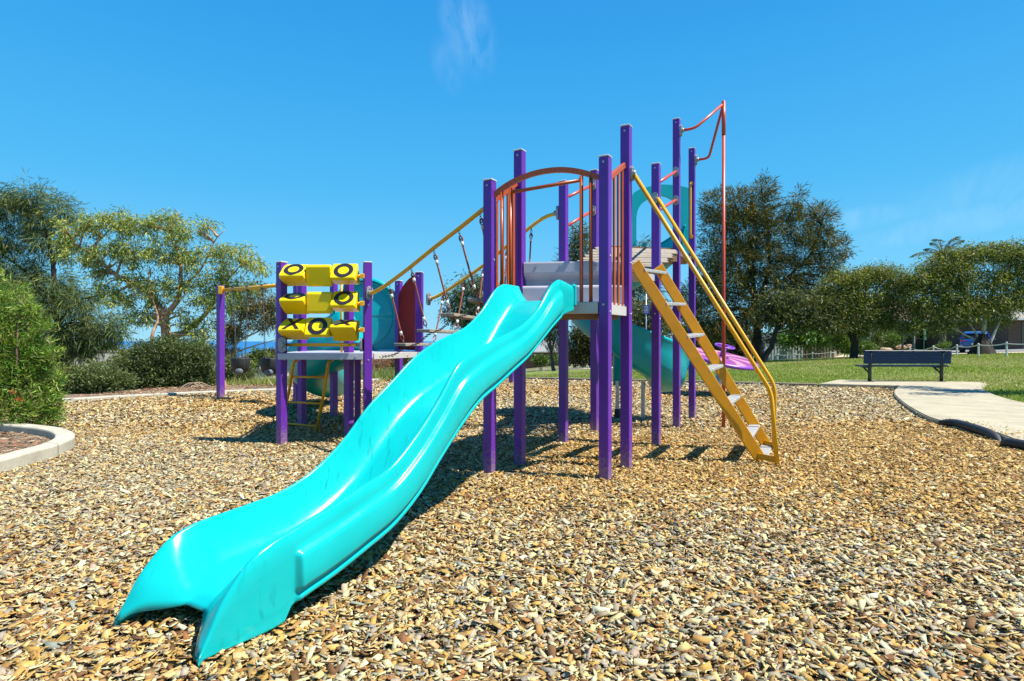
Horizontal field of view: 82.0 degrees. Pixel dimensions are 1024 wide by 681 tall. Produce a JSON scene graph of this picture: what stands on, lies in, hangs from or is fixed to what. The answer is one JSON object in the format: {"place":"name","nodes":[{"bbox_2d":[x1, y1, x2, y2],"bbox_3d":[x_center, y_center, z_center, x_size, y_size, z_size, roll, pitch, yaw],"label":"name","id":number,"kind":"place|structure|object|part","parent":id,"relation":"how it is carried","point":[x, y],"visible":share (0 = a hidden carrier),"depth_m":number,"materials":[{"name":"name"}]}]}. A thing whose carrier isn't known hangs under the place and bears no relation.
{"place":"outdoors","nodes":[
{"label":"outdoors","id":0,"kind":"place"},
{"bbox_2d":[0,385,292,453],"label":"garden bed","id":1,"kind":"object","parent":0,"point":[24,441],"visible":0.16,"depth_m":7.33,"materials":[{"name":"brown soil"}]},
{"bbox_2d":[0,266,73,429],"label":"shrub","id":2,"kind":"object","parent":1,"relation":"on","point":[24,356],"visible":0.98,"depth_m":7.83,"materials":[{"name":"green plant"}]},
{"bbox_2d":[25,358,139,395],"bbox_3d":[-9.936,0.953,13.569,2.654,1.099,1.023,0,0,0],"label":"shrub","id":3,"kind":"object","parent":1,"relation":"on","point":[83,381],"visible":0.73,"depth_m":13.47,"materials":[{"name":"green plant"}]},
{"bbox_2d":[44,204,275,353],"bbox_3d":[-11.021,-1.276,18.550,7.218,6.137,1.899,0,0,0],"label":"gum tree","id":4,"kind":"object","parent":1,"relation":"on","point":[93,253],"visible":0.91,"depth_m":18.37,"materials":[{"name":"green plant"}]},
{"bbox_2d":[102,333,229,390],"bbox_3d":[-8.944,0.636,15.191,3.340,1.811,1.319,0,0,0],"label":"shrub","id":5,"kind":"object","parent":1,"relation":"on","point":[169,362],"visible":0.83,"depth_m":14.99,"materials":[{"name":"green plant"}]},
{"bbox_2d":[179,382,212,388],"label":"dead branch","id":6,"kind":"object","parent":1,"relation":"on","point":[187,385],"visible":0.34,"depth_m":14.52,"materials":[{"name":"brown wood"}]},
{"bbox_2d":[214,354,259,381],"bbox_3d":[-7.809,0.935,16.487,1.445,1.200,0.884,0,0,0],"label":"shrub","id":7,"kind":"object","parent":1,"relation":"on","point":[229,372],"visible":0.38,"depth_m":16.38,"materials":[{"name":"green plant"}]},
{"bbox_2d":[191,373,292,385],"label":"grass","id":8,"kind":"structure","parent":1,"relation":"on","point":[269,381],"depth_m":15.52,"materials":[{"name":"green plant"}]},
{"bbox_2d":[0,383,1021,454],"bbox_3d":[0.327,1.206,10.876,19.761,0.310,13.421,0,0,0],"label":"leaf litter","id":9,"kind":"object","parent":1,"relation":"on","point":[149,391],"visible":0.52,"depth_m":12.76,"materials":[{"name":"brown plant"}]},
{"bbox_2d":[361,363,394,379],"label":"grass","id":10,"kind":"structure","parent":0,"point":[385,374],"depth_m":17.86,"materials":[{"name":"green plant"}]},
{"bbox_2d":[49,341,765,358],"bbox_3d":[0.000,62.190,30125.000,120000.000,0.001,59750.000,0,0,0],"label":"sea","id":11,"kind":"structure","parent":0,"point":[241,344],"depth_m":9781.68,"materials":[{"name":"liquid"}]},
{"bbox_2d":[0,378,1023,680],"bbox_3d":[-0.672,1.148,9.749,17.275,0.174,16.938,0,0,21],"label":"wood chips","id":12,"kind":"object","parent":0,"point":[60,624],"visible":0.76,"depth_m":3.35,"materials":[{"name":"beige wood"}]},
{"bbox_2d":[216,284,296,405],"bbox_3d":[-5.083,0.090,11.644,2.747,2.500,0.170,0,0,35],"label":"swing set","id":13,"kind":"object","parent":12,"relation":"on","point":[220,339],"visible":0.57,"depth_m":12.35,"materials":[{"name":"yellow paint"}]},
{"bbox_2d":[231,285,249,374],"bbox_3d":[-5.508,-0.211,11.948,0.534,1.795,0.402,0,0,0],"label":"swing","id":14,"kind":"object","parent":13,"relation":"hanging from","point":[240,365],"visible":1,"depth_m":11.82,"materials":[{"name":"rubber"}]},
{"bbox_2d":[260,283,275,375],"bbox_3d":[-4.656,-0.214,11.340,0.518,1.781,0.392,0,0,0],"label":"swing","id":15,"kind":"object","parent":13,"relation":"hanging from","point":[268,366],"visible":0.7,"depth_m":11.20,"materials":[{"name":"rubber"}]},
{"bbox_2d":[276,261,423,445],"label":"play tower","id":16,"kind":"structure","parent":12,"relation":"on","point":[323,357],"depth_m":6.92,"materials":[{"name":"metal"}]},
{"bbox_2d":[114,100,779,665],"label":"play tower","id":17,"kind":"structure","parent":12,"relation":"on","point":[246,572],"depth_m":4.79,"materials":[{"name":"metal"}]},
{"bbox_2d":[366,206,558,357],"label":"step bridge","id":18,"kind":"structure","parent":17,"relation":"hanging from","point":[429,299],"depth_m":6.45,"materials":[{"name":"yellow paint"}]},
{"bbox_2d":[509,372,513,382],"bbox_3d":[-0.014,0.683,16.488,0.126,1.314,0.126,0,0,20],"label":"bollard","id":19,"kind":"object","parent":12,"relation":"on","point":[511,377],"depth_m":16.43,"materials":[{"name":"purple metal"}]},
{"bbox_2d":[696,343,758,385],"bbox_3d":[4.631,0.669,12.999,1.547,1.242,1.533,0,0,0],"label":"spinner disc","id":20,"kind":"object","parent":12,"relation":"on","point":[734,361],"visible":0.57,"depth_m":12.79,"materials":[{"name":"plastic"}]},
{"bbox_2d":[938,419,1001,441],"bbox_3d":[5.932,1.154,7.558,0.210,0.174,1.259,0,0,8],"label":"rubber edging","id":21,"kind":"object","parent":12,"relation":"on","point":[990,434],"visible":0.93,"depth_m":7.56,"materials":[{"name":"black rubber"}]},
{"bbox_2d":[1000,438,1023,449],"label":"rubber edging","id":22,"kind":"object","parent":12,"relation":"on","point":[1013,443],"visible":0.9,"depth_m":6.47,"materials":[{"name":"black rubber"}]},
{"bbox_2d":[0,0,1023,340],"label":"sky","id":23,"kind":"structure","parent":0,"point":[317,132],"materials":[{"name":"blue"}]},
{"bbox_2d":[526,339,572,368],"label":"house","id":24,"kind":"structure","parent":0,"point":[542,349],"depth_m":98.00,"materials":[{"name":"grey brick"}]},
{"bbox_2d":[287,364,818,385],"bbox_3d":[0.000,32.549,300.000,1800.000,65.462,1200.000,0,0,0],"label":"ground","id":25,"kind":"structure","parent":0,"point":[549,367],"depth_m":88.63,"materials":[{"name":"green plant"}]},
{"bbox_2d":[0,422,74,471],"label":"kerb","id":26,"kind":"structure","parent":25,"relation":"on","point":[62,441],"depth_m":6.14,"materials":[{"name":"concrete"}]},
{"bbox_2d":[0,168,137,389],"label":"casuarina tree","id":27,"kind":"object","parent":25,"relation":"on","point":[82,345],"visible":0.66,"depth_m":24.73,"materials":[{"name":"green plant"}]},
{"bbox_2d":[39,344,144,380],"bbox_3d":[-17.191,1.374,23.992,4.756,2.753,1.372,0,0,0],"label":"bush","id":28,"kind":"object","parent":25,"relation":"on","point":[110,360],"visible":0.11,"depth_m":23.85,"materials":[{"name":"green plant"}]},
{"bbox_2d":[0,351,215,395],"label":"house","id":29,"kind":"structure","parent":25,"relation":"on","point":[106,354],"depth_m":32.17,"materials":[{"name":"tile"}]},
{"bbox_2d":[58,378,385,401],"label":"kerb","id":30,"kind":"structure","parent":25,"relation":"on","point":[151,394],"depth_m":12.69,"materials":[{"name":"concrete"}]},
{"bbox_2d":[215,277,288,368],"bbox_3d":[-11.853,-0.007,26.957,4.114,5.859,1.883,0,0,0],"label":"gum tree","id":31,"kind":"object","parent":25,"relation":"on","point":[269,307],"visible":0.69,"depth_m":26.83,"materials":[{"name":"green plant"}]},
{"bbox_2d":[241,343,274,376],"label":"bush","id":32,"kind":"object","parent":25,"relation":"on","point":[256,355],"visible":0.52,"depth_m":61.75,"materials":[{"name":"green plant"}]},
{"bbox_2d":[248,367,275,378],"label":"house","id":33,"kind":"structure","parent":25,"relation":"on","point":[259,373],"depth_m":64.13,"materials":[{"name":"grey tile"}]},
{"bbox_2d":[265,346,275,357],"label":"bush","id":34,"kind":"object","parent":25,"relation":"on","point":[272,350],"visible":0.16,"depth_m":79.85,"materials":[{"name":"green plant"}]},
{"bbox_2d":[372,358,394,371],"bbox_3d":[-5.415,1.030,23.959,1.477,1.688,1.100,0,0,0],"label":"shrub","id":35,"kind":"object","parent":25,"relation":"on","point":[378,364],"visible":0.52,"depth_m":23.90,"materials":[{"name":"brown plant"}]},
{"bbox_2d":[361,357,407,372],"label":"house","id":36,"kind":"structure","parent":25,"relation":"on","point":[373,364],"depth_m":60.00,"materials":[{"name":"white paint"}]},
{"bbox_2d":[383,350,414,369],"bbox_3d":[-5.694,1.522,29.992,2.057,2.314,1.410,0,0,0],"label":"shrub","id":37,"kind":"object","parent":25,"relation":"on","point":[405,361],"visible":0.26,"depth_m":29.84,"materials":[{"name":"green plant"}]},
{"bbox_2d":[434,264,482,329],"bbox_3d":[-2.539,-0.914,36.007,4.518,7.456,2.650,0,0,0],"label":"gum tree","id":38,"kind":"object","parent":25,"relation":"on","point":[455,299],"visible":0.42,"depth_m":35.74,"materials":[{"name":"green plant"}]},
{"bbox_2d":[530,353,549,370],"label":"shrub","id":39,"kind":"object","parent":25,"relation":"on","point":[539,359],"visible":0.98,"depth_m":79.77,"materials":[{"name":"green plant"}]},
{"bbox_2d":[540,321,569,370],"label":"gum tree","id":40,"kind":"object","parent":25,"relation":"on","point":[551,336],"visible":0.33,"depth_m":49.84,"materials":[{"name":"green plant"}]},
{"bbox_2d":[553,353,558,366],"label":"shrub","id":41,"kind":"object","parent":25,"relation":"on","point":[556,359],"visible":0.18,"depth_m":81.74,"materials":[{"name":"green plant"}]},
{"bbox_2d":[568,324,612,368],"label":"evergreen tree","id":42,"kind":"object","parent":25,"relation":"on","point":[579,348],"visible":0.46,"depth_m":57.43,"materials":[{"name":"green plant"}]},
{"bbox_2d":[550,219,668,328],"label":"casuarina tree","id":43,"kind":"object","parent":25,"relation":"on","point":[573,253],"visible":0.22,"depth_m":47.61,"materials":[{"name":"green plant"}]},
{"bbox_2d":[507,377,816,386],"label":"kerb","id":44,"kind":"structure","parent":25,"relation":"on","point":[736,382],"depth_m":16.28,"materials":[{"name":"grey concrete"}]},
{"bbox_2d":[632,295,696,346],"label":"evergreen tree","id":45,"kind":"object","parent":25,"relation":"on","point":[638,317],"visible":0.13,"depth_m":43.56,"materials":[{"name":"green plant"}]},
{"bbox_2d":[669,316,792,359],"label":"bush","id":46,"kind":"object","parent":25,"relation":"on","point":[740,352],"visible":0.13,"depth_m":45.40,"materials":[{"name":"green plant"}]},
{"bbox_2d":[775,320,848,358],"bbox_3d":[20.014,-0.121,39.022,5.547,2.910,2.334,0,0,0],"label":"bush","id":47,"kind":"object","parent":25,"relation":"on","point":[806,341],"visible":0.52,"depth_m":38.73,"materials":[{"name":"green plant"}]},
{"bbox_2d":[774,301,932,351],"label":"house","id":48,"kind":"structure","parent":25,"relation":"on","point":[918,343],"depth_m":56.00,"materials":[{"name":"brown brick"}]},
{"bbox_2d":[915,326,924,338],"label":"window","id":49,"kind":"structure","parent":48,"relation":"in","point":[921,337],"depth_m":55.99,"materials":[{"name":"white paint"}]},
{"bbox_2d":[926,301,1023,349],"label":"garage","id":50,"kind":"structure","parent":25,"relation":"on","point":[1015,335],"depth_m":46.86,"materials":[{"name":"brown brick"}]},
{"bbox_2d":[1021,322,1023,348],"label":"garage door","id":51,"kind":"structure","parent":50,"relation":"in","point":[1022,323],"depth_m":45.95,"materials":[{"name":"grey metal"}]},
{"bbox_2d":[526,348,1023,401],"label":"lawn","id":52,"kind":"structure","parent":0,"point":[581,370],"depth_m":20.17,"materials":[{"name":"green plant"}]},
{"bbox_2d":[526,366,588,372],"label":"chain fence","id":53,"kind":"object","parent":52,"relation":"on","point":[578,367],"visible":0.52,"depth_m":54.95,"materials":[{"name":"white paint"}]},
{"bbox_2d":[643,294,649,328],"bbox_3d":[5.468,-0.154,23.991,0.270,3.491,0.068,0,0,0],"label":"sign","id":54,"kind":"object","parent":52,"relation":"on","point":[646,309],"visible":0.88,"depth_m":23.96,"materials":[{"name":"metal"}]},
{"bbox_2d":[665,167,858,360],"bbox_3d":[13.202,-3.912,31.028,10.366,10.308,2.931,0,0,0],"label":"casuarina tree","id":55,"kind":"object","parent":52,"relation":"on","point":[753,216],"visible":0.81,"depth_m":30.71,"materials":[{"name":"green plant"}]},
{"bbox_2d":[765,344,802,359],"bbox_3d":[18.474,0.902,40.000,2.564,1.391,0.050,0,0,0],"label":"metal fence","id":56,"kind":"object","parent":52,"relation":"on","point":[780,353],"visible":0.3,"depth_m":40.00,"materials":[{"name":"metal"}]},
{"bbox_2d":[745,351,849,359],"bbox_3d":[17.665,1.175,38.502,2.334,1.366,7.429,0,0,-42],"label":"chain fence","id":57,"kind":"object","parent":52,"relation":"on","point":[812,353],"visible":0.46,"depth_m":36.49,"materials":[{"name":"white paint"}]},
{"bbox_2d":[744,279,853,362],"bbox_3d":[14.202,-0.908,29.016,5.371,4.310,2.267,0,0,0],"label":"gum tree","id":58,"kind":"object","parent":52,"relation":"on","point":[809,313],"visible":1,"depth_m":28.79,"materials":[{"name":"green plant"}]},
{"bbox_2d":[803,343,840,358],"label":"metal fence","id":59,"kind":"object","parent":52,"relation":"on","point":[827,354],"visible":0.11,"depth_m":40.05,"materials":[{"name":"beige metal"}]},
{"bbox_2d":[829,333,883,356],"bbox_3d":[19.244,0.051,32.996,2.946,2.058,1.312,0,0,0],"label":"shrub","id":60,"kind":"object","parent":52,"relation":"on","point":[843,343],"visible":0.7,"depth_m":32.88,"materials":[{"name":"green plant"}]},
{"bbox_2d":[809,256,922,357],"bbox_3d":[17.807,-1.549,29.510,5.765,5.294,2.124,0,0,0],"label":"gum tree","id":61,"kind":"object","parent":52,"relation":"on","point":[859,296],"visible":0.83,"depth_m":29.20,"materials":[{"name":"green plant"}]},
{"bbox_2d":[864,327,886,351],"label":"shrub","id":62,"kind":"object","parent":52,"relation":"on","point":[878,340],"visible":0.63,"depth_m":43.30,"materials":[{"name":"green plant"}]},
{"bbox_2d":[879,328,906,349],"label":"shrub","id":63,"kind":"object","parent":52,"relation":"on","point":[893,340],"visible":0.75,"depth_m":43.73,"materials":[{"name":"green plant"}]},
{"bbox_2d":[899,321,917,351],"bbox_3d":[20.528,-0.092,30.500,0.950,2.000,0.070,0,0,0],"label":"notice board","id":64,"kind":"object","parent":52,"relation":"on","point":[902,341],"visible":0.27,"depth_m":30.48,"materials":[{"name":"metal"}]},
{"bbox_2d":[923,330,925,351],"bbox_3d":[21.022,0.236,29.991,0.130,1.672,0.063,0,0,0],"label":"street sign","id":65,"kind":"object","parent":52,"relation":"on","point":[924,337],"visible":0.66,"depth_m":30.00,"materials":[{"name":"green metal"}]},
{"bbox_2d":[909,236,964,347],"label":"palm tree","id":66,"kind":"object","parent":52,"relation":"on","point":[941,246],"visible":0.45,"depth_m":50.08,"materials":[{"name":"green plant"}]},
{"bbox_2d":[935,339,951,351],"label":"shrub","id":67,"kind":"object","parent":52,"relation":"on","point":[946,345],"visible":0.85,"depth_m":40.93,"materials":[{"name":"green plant"}]},
{"bbox_2d":[889,236,1023,354],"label":"gum tree","id":68,"kind":"object","parent":52,"relation":"on","point":[959,269],"visible":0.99,"depth_m":28.23,"materials":[{"name":"green plant"}]},
{"bbox_2d":[909,342,1023,356],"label":"chain fence","id":69,"kind":"object","parent":52,"relation":"on","point":[978,345],"visible":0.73,"depth_m":25.97,"materials":[{"name":"white paint"}]},
{"bbox_2d":[527,351,1023,371],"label":"footpath","id":70,"kind":"structure","parent":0,"point":[836,356],"depth_m":41.22,"materials":[{"name":"grey concrete"}]},
{"bbox_2d":[880,347,892,351],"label":"garden rock","id":71,"kind":"object","parent":70,"relation":"on","point":[884,348],"visible":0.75,"depth_m":41.83,"materials":[{"name":"stone"}]},
{"bbox_2d":[819,380,1023,439],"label":"path","id":72,"kind":"structure","parent":0,"point":[934,401],"depth_m":10.63,"materials":[{"name":"concrete"}]},
{"bbox_2d":[855,350,951,381],"bbox_3d":[10.768,0.695,16.228,2.393,0.870,0.505,0,0,0],"label":"park bench","id":73,"kind":"object","parent":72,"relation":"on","point":[941,358],"visible":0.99,"depth_m":16.03,"materials":[{"name":"blue metal"}]},
{"bbox_2d":[859,349,1023,354],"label":"driveway","id":74,"kind":"structure","parent":0,"point":[997,350],"depth_m":45.22,"materials":[{"name":"concrete"}]},
{"bbox_2d":[958,331,995,352],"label":"parked car","id":75,"kind":"object","parent":74,"relation":"on","point":[965,341],"visible":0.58,"depth_m":41.27,"materials":[{"name":"blue paint"}]},
{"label":"window","id":76,"kind":"part","parent":75,"relation":"part of","materials":[{"name":"black glass"}]}
]}

